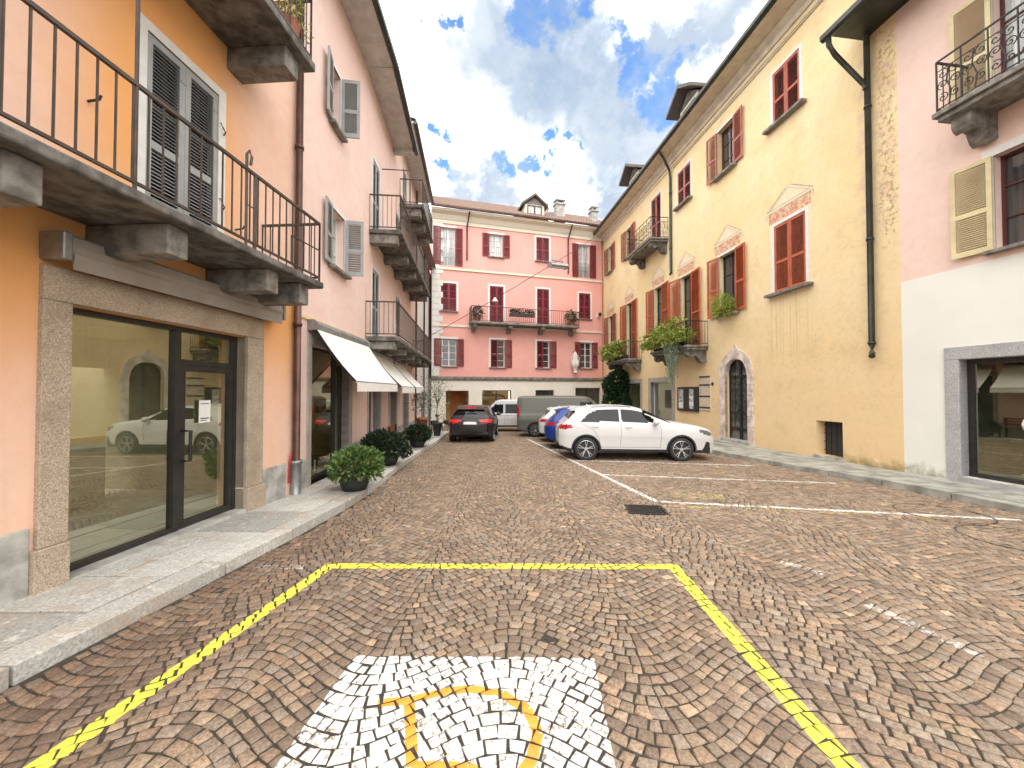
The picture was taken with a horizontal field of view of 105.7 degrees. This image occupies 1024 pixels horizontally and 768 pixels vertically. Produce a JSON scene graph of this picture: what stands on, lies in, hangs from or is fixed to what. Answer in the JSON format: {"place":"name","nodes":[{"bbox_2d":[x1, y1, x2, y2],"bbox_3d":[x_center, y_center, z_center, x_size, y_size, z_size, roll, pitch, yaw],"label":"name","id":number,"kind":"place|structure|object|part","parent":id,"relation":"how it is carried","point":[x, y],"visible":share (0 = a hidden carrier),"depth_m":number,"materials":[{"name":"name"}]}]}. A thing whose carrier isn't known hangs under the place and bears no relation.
{"place":"outdoors","nodes":[
{"label":"outdoors","id":0,"kind":"place"},
{"bbox_2d":[0,431,448,692],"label":"pavement","id":1,"kind":"structure","parent":0,"point":[42,631],"depth_m":3.62,"materials":[{"name":"grey stone"}]},
{"bbox_2d":[323,444,385,491],"bbox_3d":[-2.913,1.538,7.210,1.154,0.853,1.105,1,-2,-43],"label":"potted shrub","id":2,"kind":"object","parent":1,"relation":"on","point":[365,462],"visible":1,"depth_m":6.97,"materials":[{"name":"green plant"}]},
{"bbox_2d":[359,427,413,465],"bbox_3d":[-3.272,1.580,9.899,1.311,0.980,1.438,1,-1,-30],"label":"potted shrub","id":3,"kind":"object","parent":1,"relation":"on","point":[382,440],"visible":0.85,"depth_m":9.61,"materials":[{"name":"green plant"}]},
{"bbox_2d":[387,424,406,437],"bbox_3d":[-3.749,1.771,12.741,0.425,0.820,1.240,0,-1,-6],"label":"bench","id":4,"kind":"object","parent":1,"relation":"on","point":[392,429],"visible":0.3,"depth_m":12.91,"materials":[{"name":"brown wood"}]},
{"bbox_2d":[399,423,432,447],"bbox_3d":[-3.367,1.784,13.616,1.232,0.864,1.188,0,-1,-21],"label":"potted shrub","id":5,"kind":"object","parent":1,"relation":"on","point":[414,432],"visible":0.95,"depth_m":13.41,"materials":[{"name":"green plant"}]},
{"bbox_2d":[411,388,439,436],"bbox_3d":[-3.468,1.205,15.386,1.175,2.156,1.275,0,-1,-8],"label":"potted olive","id":6,"kind":"object","parent":1,"relation":"on","point":[423,420],"visible":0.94,"depth_m":15.19,"materials":[{"name":"plant"}]},
{"bbox_2d":[414,368,450,435],"bbox_3d":[-3.643,0.715,17.623,1.556,3.325,1.818,0,-1,24],"label":"potted olive","id":7,"kind":"object","parent":1,"relation":"on","point":[437,425],"visible":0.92,"depth_m":17.78,"materials":[{"name":"green plant"}]},
{"bbox_2d":[431,414,448,430],"bbox_3d":[-3.750,2.090,20.263,0.572,1.034,1.740,0,-1,20],"label":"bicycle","id":8,"kind":"object","parent":1,"relation":"on","point":[444,421],"visible":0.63,"depth_m":20.47,"materials":[{"name":"metal"}]},
{"bbox_2d":[311,455,316,475],"bbox_3d":[-4.365,1.772,8.372,0.204,0.420,0.260,0,-1,-2],"label":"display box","id":9,"kind":"object","parent":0,"point":[313,464],"visible":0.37,"depth_m":8.37,"materials":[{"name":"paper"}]},
{"bbox_2d":[0,424,1023,767],"bbox_3d":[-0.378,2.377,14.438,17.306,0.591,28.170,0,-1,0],"label":"road","id":10,"kind":"structure","parent":0,"point":[816,492],"depth_m":3.01,"materials":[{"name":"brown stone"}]},
{"bbox_2d":[0,0,322,605],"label":"orange shop house","id":11,"kind":"structure","parent":10,"relation":"on","point":[156,283],"depth_m":4.73,"materials":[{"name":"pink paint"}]},
{"bbox_2d":[137,12,225,232],"bbox_3d":[-4.136,-2.905,4.838,0.142,2.395,1.210,0,-1,4],"label":"balcony door","id":12,"kind":"structure","parent":11,"relation":"in","point":[161,73],"depth_m":4.79,"materials":[{"name":"grey paint"}]},
{"bbox_2d":[199,400,210,422],"bbox_3d":[-4.169,0.371,5.258,0.006,0.300,0.180,0,-1,4],"label":"paper notice","id":13,"kind":"object","parent":11,"relation":"attached to","point":[204,410],"visible":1,"depth_m":5.25,"materials":[{"name":"white paper"}]},
{"bbox_2d":[178,365,232,528],"bbox_3d":[-4.130,0.798,5.305,0.199,2.068,0.851,0,-1,4],"label":"shop door","id":14,"kind":"structure","parent":11,"relation":"in","point":[228,425],"depth_m":5.37,"materials":[{"name":"metal"}]},
{"bbox_2d":[276,0,313,43],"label":"balcony plant","id":15,"kind":"object","parent":11,"relation":"on","point":[295,25],"visible":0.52,"depth_m":5.52,"materials":[{"name":"green plant"}]},
{"bbox_2d":[300,0,433,489],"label":"pink corner house","id":16,"kind":"structure","parent":10,"relation":"on","point":[367,189],"depth_m":10.07,"materials":[{"name":"paint"}]},
{"bbox_2d":[311,347,341,479],"bbox_3d":[-4.173,0.614,8.527,0.080,2.740,1.950,0,-1,-2],"label":"shop window","id":17,"kind":"structure","parent":16,"relation":"in","point":[333,363],"depth_m":9.05,"materials":[{"name":"metal"}]},
{"bbox_2d":[327,45,359,142],"bbox_3d":[-3.867,-6.420,8.608,0.665,1.510,1.021,0,-1,-2],"label":"window","id":18,"kind":"structure","parent":16,"relation":"in","point":[348,126],"depth_m":9.00,"materials":[{"name":"white paint"}]},
{"bbox_2d":[325,196,363,279],"bbox_3d":[-3.876,-3.263,8.710,0.663,1.480,1.295,0,-1,-2],"label":"window","id":19,"kind":"structure","parent":16,"relation":"in","point":[357,242],"depth_m":9.23,"materials":[{"name":"white paint"}]},
{"bbox_2d":[367,362,381,444],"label":"shop window","id":20,"kind":"structure","parent":16,"relation":"in","point":[378,420],"depth_m":12.33,"materials":[{"name":"glass"}]},
{"bbox_2d":[371,263,379,335],"bbox_3d":[-4.218,-2.448,11.816,0.132,2.150,1.000,0,-1,-6],"label":"balcony door","id":21,"kind":"structure","parent":16,"relation":"in","point":[375,279],"depth_m":11.84,"materials":[{"name":"grey paint"}]},
{"bbox_2d":[372,152,380,228],"bbox_3d":[-4.218,-5.647,11.877,0.132,2.350,1.000,0,-1,-6],"label":"balcony door","id":22,"kind":"structure","parent":16,"relation":"in","point":[376,176],"depth_m":11.83,"materials":[{"name":"grey paint"}]},
{"bbox_2d":[388,368,397,430],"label":"shop window","id":23,"kind":"structure","parent":16,"relation":"in","point":[393,408],"depth_m":14.98,"materials":[{"name":"metal"}]},
{"bbox_2d":[395,210,399,229],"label":"balcony door","id":24,"kind":"structure","parent":16,"relation":"in","point":[397,221],"depth_m":15.30,"materials":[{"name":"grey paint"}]},
{"bbox_2d":[395,292,400,337],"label":"balcony door","id":25,"kind":"structure","parent":16,"relation":"in","point":[398,299],"depth_m":15.15,"materials":[{"name":"grey paint"}]},
{"bbox_2d":[402,165,406,202],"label":"balcony door","id":26,"kind":"structure","parent":16,"relation":"in","point":[404,175],"depth_m":16.74,"materials":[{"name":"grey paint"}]},
{"bbox_2d":[403,371,408,430],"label":"shop window","id":27,"kind":"structure","parent":16,"relation":"in","point":[406,402],"depth_m":17.76,"materials":[{"name":"glass"}]},
{"bbox_2d":[417,246,435,425],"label":"white house","id":28,"kind":"structure","parent":10,"relation":"on","point":[424,312],"depth_m":24.47,"materials":[{"name":"paint"}]},
{"bbox_2d":[449,405,500,441],"bbox_3d":[-1.685,1.750,18.175,2.283,1.625,4.610,0,-1,1],"label":"driving car","id":29,"kind":"object","parent":10,"relation":"on","point":[473,420],"visible":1,"depth_m":16.10,"materials":[{"name":"paint"}]},
{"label":"rear window","id":30,"kind":"part","parent":29,"relation":"part of","materials":[{"name":"black glass"}]},
{"bbox_2d":[491,399,516,426],"bbox_3d":[0.045,1.802,22.365,4.310,1.850,2.189,0,-1,3],"label":"parked van","id":31,"kind":"object","parent":10,"relation":"on","point":[507,409],"visible":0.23,"depth_m":21.54,"materials":[{"name":"white paint"}]},
{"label":"front side window","id":32,"kind":"part","parent":31,"relation":"part of","materials":[{"name":"black glass"}]},
{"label":"side window","id":33,"kind":"part","parent":31,"relation":"part of","materials":[{"name":"grey glass"}]},
{"bbox_2d":[429,193,602,425],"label":"rose house","id":34,"kind":"structure","parent":10,"relation":"on","point":[496,352],"depth_m":27.81,"materials":[{"name":"paint"}]},
{"bbox_2d":[433,225,462,265],"bbox_3d":[-4.406,-9.504,26.639,2.011,2.730,0.324,0,-1,-16],"label":"balcony door","id":35,"kind":"structure","parent":34,"relation":"in","point":[449,253],"depth_m":26.72,"materials":[{"name":"white paint"}]},
{"bbox_2d":[446,399,449,421],"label":"passage door","id":36,"kind":"structure","parent":34,"relation":"in","point":[448,409],"depth_m":28.73,"materials":[{"name":"brown wood"}]},
{"bbox_2d":[439,281,457,312],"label":"window","id":37,"kind":"structure","parent":34,"relation":"in","point":[449,300],"depth_m":26.58,"materials":[{"name":"red paint"}]},
{"bbox_2d":[434,336,463,366],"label":"window","id":38,"kind":"structure","parent":34,"relation":"in","point":[451,352],"depth_m":26.59,"materials":[{"name":"white paint"}]},
{"bbox_2d":[472,305,484,320],"bbox_3d":[-2.368,-4.877,26.492,0.902,1.253,0.990,-1,-2,43],"label":"balcony plant","id":39,"kind":"object","parent":34,"relation":"on","point":[475,316],"visible":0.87,"depth_m":26.38,"materials":[{"name":"green plant"}]},
{"bbox_2d":[482,232,509,258],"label":"window","id":40,"kind":"structure","parent":34,"relation":"in","point":[494,245],"depth_m":27.63,"materials":[{"name":"white paint"}]},
{"bbox_2d":[482,390,509,400],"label":"shop window","id":41,"kind":"structure","parent":34,"relation":"in","point":[482,390],"depth_m":27.54,"materials":[{"name":"metal"}]},
{"bbox_2d":[488,284,504,321],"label":"balcony door","id":42,"kind":"structure","parent":34,"relation":"in","point":[493,291],"depth_m":27.49,"materials":[{"name":"white paint"}]},
{"bbox_2d":[489,338,511,368],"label":"window","id":43,"kind":"structure","parent":34,"relation":"in","point":[496,345],"depth_m":27.52,"materials":[{"name":"white paint"}]},
{"bbox_2d":[509,308,534,317],"bbox_3d":[0.716,-4.976,26.989,2.028,0.590,0.521,0,-1,-16],"label":"balcony flower box","id":44,"kind":"object","parent":34,"relation":"attached to","point":[519,314],"visible":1,"depth_m":26.91,"materials":[{"name":"grey plastic"}]},
{"bbox_2d":[535,235,550,262],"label":"window","id":45,"kind":"structure","parent":34,"relation":"in","point":[543,244],"depth_m":28.50,"materials":[{"name":"white paint"}]},
{"bbox_2d":[535,287,550,324],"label":"balcony door","id":46,"kind":"structure","parent":34,"relation":"in","point":[542,296],"depth_m":28.45,"materials":[{"name":"red paint"}]},
{"bbox_2d":[535,390,552,395],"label":"shop window","id":47,"kind":"structure","parent":34,"relation":"in","point":[537,392],"depth_m":28.53,"materials":[{"name":"glass"}]},
{"bbox_2d":[535,339,556,368],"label":"window","id":48,"kind":"structure","parent":34,"relation":"in","point":[541,347],"depth_m":28.46,"materials":[{"name":"white paint"}]},
{"bbox_2d":[564,309,577,325],"bbox_3d":[4.301,-4.857,28.393,1.099,1.287,0.877,0,-1,-16],"label":"balcony plant","id":49,"kind":"object","parent":34,"relation":"on","point":[573,319],"visible":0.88,"depth_m":28.27,"materials":[{"name":"green plant"}]},
{"bbox_2d":[572,242,595,277],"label":"window","id":50,"kind":"structure","parent":34,"relation":"in","point":[582,259],"depth_m":29.49,"materials":[{"name":"white paint"}]},
{"bbox_2d":[577,291,592,319],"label":"window","id":51,"kind":"structure","parent":34,"relation":"in","point":[584,301],"depth_m":29.32,"materials":[{"name":"red paint"}]},
{"bbox_2d":[575,340,597,368],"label":"window","id":52,"kind":"structure","parent":34,"relation":"in","point":[585,349],"depth_m":29.41,"materials":[{"name":"white paint"}]},
{"bbox_2d":[575,388,598,403],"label":"shop window","id":53,"kind":"structure","parent":34,"relation":"in","point":[593,393],"depth_m":29.56,"materials":[{"name":"glass"}]},
{"bbox_2d":[517,396,596,436],"bbox_3d":[2.725,1.593,19.328,4.960,2.030,2.302,0,-1,3],"label":"parked van","id":54,"kind":"object","parent":10,"relation":"on","point":[532,411],"visible":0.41,"depth_m":18.51,"materials":[{"name":"grey paint"}]},
{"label":"front side window","id":55,"kind":"part","parent":54,"relation":"part of","materials":[{"name":"black glass"}]},
{"bbox_2d":[544,407,569,447],"bbox_3d":[3.435,1.640,14.726,4.410,1.575,2.206,0,-1,3],"label":"parked car","id":56,"kind":"object","parent":10,"relation":"on","point":[558,414],"visible":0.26,"depth_m":14.09,"materials":[{"name":"blue paint"}]},
{"bbox_2d":[538,405,576,434],"bbox_3d":[3.305,1.726,16.924,4.310,1.575,2.187,0,-1,4],"label":"parked car","id":57,"kind":"object","parent":10,"relation":"on","point":[546,416],"visible":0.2,"depth_m":16.36,"materials":[{"name":"white paint"}]},
{"bbox_2d":[601,368,632,406],"bbox_3d":[6.822,0.857,25.161,2.097,3.872,2.091,0,-1,0],"label":"ivy bush","id":58,"kind":"object","parent":10,"relation":"on","point":[616,393],"visible":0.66,"depth_m":24.80,"materials":[{"name":"green plant"}]},
{"bbox_2d":[555,404,712,460],"bbox_3d":[3.725,1.482,12.258,4.660,1.696,2.263,0,-1,3],"label":"parked car","id":59,"kind":"object","parent":10,"relation":"on","point":[587,432],"visible":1,"depth_m":11.39,"materials":[{"name":"white paint"}]},
{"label":"rear window","id":60,"kind":"part","parent":59,"relation":"part of","materials":[{"name":"grey glass"}]},
{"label":"side window","id":61,"kind":"part","parent":59,"relation":"part of","materials":[{"name":"grey glass"}]},
{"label":"front side window","id":62,"kind":"part","parent":59,"relation":"part of","materials":[{"name":"grey glass"}]},
{"bbox_2d":[624,504,669,515],"bbox_3d":[2.180,2.057,6.301,0.600,0.044,0.520,0,-2,7],"label":"drain grate","id":63,"kind":"object","parent":10,"relation":"on","point":[644,510],"visible":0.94,"depth_m":6.29,"materials":[{"name":"black metal"}]},
{"bbox_2d":[593,0,904,471],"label":"yellow palazzo","id":64,"kind":"structure","parent":10,"relation":"on","point":[761,184],"depth_m":12.69,"materials":[{"name":"paint"}]},
{"bbox_2d":[421,212,627,340],"bbox_3d":[1.231,-6.507,21.717,7.791,9.171,11.439,-1,-1,30],"label":"lamp wire","id":65,"kind":"object","parent":64,"relation":"attached to","point":[525,280],"visible":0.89,"depth_m":16.86,"materials":[{"name":"black metal"}]},
{"bbox_2d":[547,259,568,269],"bbox_3d":[1.750,-4.567,14.791,0.720,0.297,0.444,0,-1,-20],"label":"street lamp","id":66,"kind":"object","parent":65,"relation":"hanging from","point":[557,265],"visible":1,"depth_m":14.71,"materials":[{"name":"metal"}]},
{"bbox_2d":[604,241,614,275],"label":"window","id":67,"kind":"structure","parent":64,"relation":"in","point":[613,244],"depth_m":28.57,"materials":[{"name":"red paint"}]},
{"bbox_2d":[604,313,615,346],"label":"window","id":68,"kind":"structure","parent":64,"relation":"in","point":[613,323],"depth_m":28.67,"materials":[{"name":"wood"}]},
{"bbox_2d":[595,339,631,361],"bbox_3d":[6.418,-2.113,24.715,1.836,1.434,3.742,0,-1,-6],"label":"balcony planter","id":69,"kind":"object","parent":64,"relation":"on","point":[610,352],"visible":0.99,"depth_m":24.48,"materials":[{"name":"green plant"}]},
{"bbox_2d":[621,221,634,261],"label":"window","id":70,"kind":"structure","parent":64,"relation":"in","point":[632,225],"depth_m":25.42,"materials":[{"name":"red paint"}]},
{"bbox_2d":[620,298,636,357],"bbox_3d":[7.583,-3.402,24.852,0.389,3.760,2.618,0,-1,-6],"label":"balcony door","id":71,"kind":"structure","parent":64,"relation":"in","point":[632,313],"depth_m":24.67,"materials":[{"name":"wood"}]},
{"bbox_2d":[628,379,642,408],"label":"shop window","id":72,"kind":"structure","parent":64,"relation":"in","point":[635,390],"depth_m":25.83,"materials":[{"name":"glass"}]},
{"bbox_2d":[650,189,661,236],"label":"balcony door","id":73,"kind":"structure","parent":64,"relation":"in","point":[658,201],"depth_m":21.32,"materials":[{"name":"red paint"}]},
{"bbox_2d":[646,280,668,337],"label":"window","id":74,"kind":"structure","parent":64,"relation":"in","point":[663,292],"depth_m":21.19,"materials":[{"name":"wood"}]},
{"bbox_2d":[648,377,674,420],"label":"shop window","id":75,"kind":"structure","parent":64,"relation":"in","point":[664,396],"depth_m":22.17,"materials":[{"name":"glass"}]},
{"bbox_2d":[637,315,697,352],"bbox_3d":[7.125,-2.326,18.170,1.848,1.531,3.652,0,-1,-6],"label":"balcony planter","id":76,"kind":"object","parent":64,"relation":"on","point":[659,339],"visible":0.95,"depth_m":17.38,"materials":[{"name":"green plant"}]},
{"bbox_2d":[663,340,681,389],"bbox_3d":[7.076,-0.819,17.331,0.630,2.244,1.233,0,-1,-24],"label":"trailing plant","id":77,"kind":"object","parent":64,"relation":"hanging from","point":[670,352],"visible":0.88,"depth_m":17.12,"materials":[{"name":"green plant"}]},
{"bbox_2d":[672,157,692,211],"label":"window","id":78,"kind":"structure","parent":64,"relation":"in","point":[686,177],"depth_m":18.42,"materials":[{"name":"red paint"}]},
{"bbox_2d":[668,266,700,344],"bbox_3d":[8.215,-3.420,18.204,0.443,3.540,2.601,0,-1,-6],"label":"balcony door","id":79,"kind":"structure","parent":64,"relation":"in","point":[692,282],"depth_m":17.67,"materials":[{"name":"wood"}]},
{"bbox_2d":[677,387,698,411],"bbox_3d":[8.151,0.697,17.991,0.096,1.120,1.700,0,-1,-6],"label":"notice case","id":80,"kind":"object","parent":64,"relation":"attached to","point":[687,398],"visible":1,"depth_m":17.84,"materials":[{"name":"black plastic"}]},
{"bbox_2d":[699,376,710,410],"bbox_3d":[8.304,0.392,16.685,0.052,1.480,0.780,0,-1,-6],"label":"name board","id":81,"kind":"object","parent":64,"relation":"attached to","point":[704,392],"visible":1,"depth_m":16.62,"materials":[{"name":"beige stone"}]},
{"bbox_2d":[710,290,738,318],"bbox_3d":[8.177,-3.005,15.075,0.875,1.311,1.394,0,-1,-6],"label":"potted fern","id":82,"kind":"object","parent":64,"relation":"on","point":[729,307],"depth_m":14.90,"materials":[{"name":"plant"}]},
{"bbox_2d":[706,105,742,185],"bbox_3d":[8.502,-9.360,15.383,0.450,2.090,2.146,0,-1,-6],"label":"window","id":83,"kind":"structure","parent":64,"relation":"in","point":[732,137],"depth_m":15.38,"materials":[{"name":"red paint"}]},
{"bbox_2d":[707,242,745,318],"bbox_3d":[8.505,-3.967,15.254,0.450,2.600,2.235,0,-1,-6],"label":"window","id":84,"kind":"structure","parent":64,"relation":"in","point":[734,276],"depth_m":15.25,"materials":[{"name":"wood"}]},
{"bbox_2d":[729,360,747,440],"bbox_3d":[8.728,0.575,14.766,0.130,3.220,1.340,0,-1,-6],"label":"iron door","id":85,"kind":"structure","parent":64,"relation":"in","point":[738,395],"depth_m":14.96,"materials":[{"name":"black metal"}]},
{"bbox_2d":[762,41,806,134],"bbox_3d":[8.795,-9.457,12.431,0.450,1.970,1.580,0,-1,-6],"label":"window","id":86,"kind":"structure","parent":64,"relation":"in","point":[789,99],"depth_m":12.43,"materials":[{"name":"red wood"}]},
{"bbox_2d":[764,205,813,298],"bbox_3d":[8.800,-4.119,12.268,0.450,2.430,1.740,0,-1,-6],"label":"window","id":87,"kind":"structure","parent":64,"relation":"in","point":[793,262],"depth_m":12.26,"materials":[{"name":"wood"}]},
{"bbox_2d":[813,421,845,461],"bbox_3d":[9.032,1.580,10.890,0.360,1.060,0.970,0,-1,-6],"label":"cellar window","id":88,"kind":"structure","parent":64,"relation":"in","point":[833,430],"depth_m":11.00,"materials":[{"name":"black metal"}]},
{"bbox_2d":[819,0,1023,491],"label":"pink and white house","id":89,"kind":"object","parent":10,"relation":"on","point":[960,83],"visible":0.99,"depth_m":8.11,"materials":[{"name":"paint"}]},
{"bbox_2d":[948,0,1023,102],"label":"balcony door","id":90,"kind":"structure","parent":89,"relation":"in","point":[986,16],"depth_m":7.52,"materials":[{"name":"beige paint"}]},
{"bbox_2d":[949,134,1023,259],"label":"window","id":91,"kind":"structure","parent":89,"relation":"in","point":[1012,163],"depth_m":7.48,"materials":[{"name":"beige paint"}]},
{"bbox_2d":[892,503,998,524],"bbox_3d":[6.800,2.050,6.131,1.120,0.024,1.120,0,-2,0],"label":"manhole frame","id":92,"kind":"object","parent":10,"relation":"on","point":[996,522],"visible":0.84,"depth_m":6.04,"materials":[{"name":"brown metal"}]},
{"bbox_2d":[954,525,1023,550],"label":"manhole frame","id":93,"kind":"object","parent":10,"relation":"on","point":[985,541],"visible":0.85,"depth_m":5.30,"materials":[{"name":"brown metal"}]},
{"bbox_2d":[379,0,767,398],"label":"sky","id":94,"kind":"structure","parent":0,"point":[511,101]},
{"bbox_2d":[711,441,1023,513],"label":"pavement","id":95,"kind":"structure","parent":0,"point":[990,497],"depth_m":8.41,"materials":[{"name":"grey stone"}]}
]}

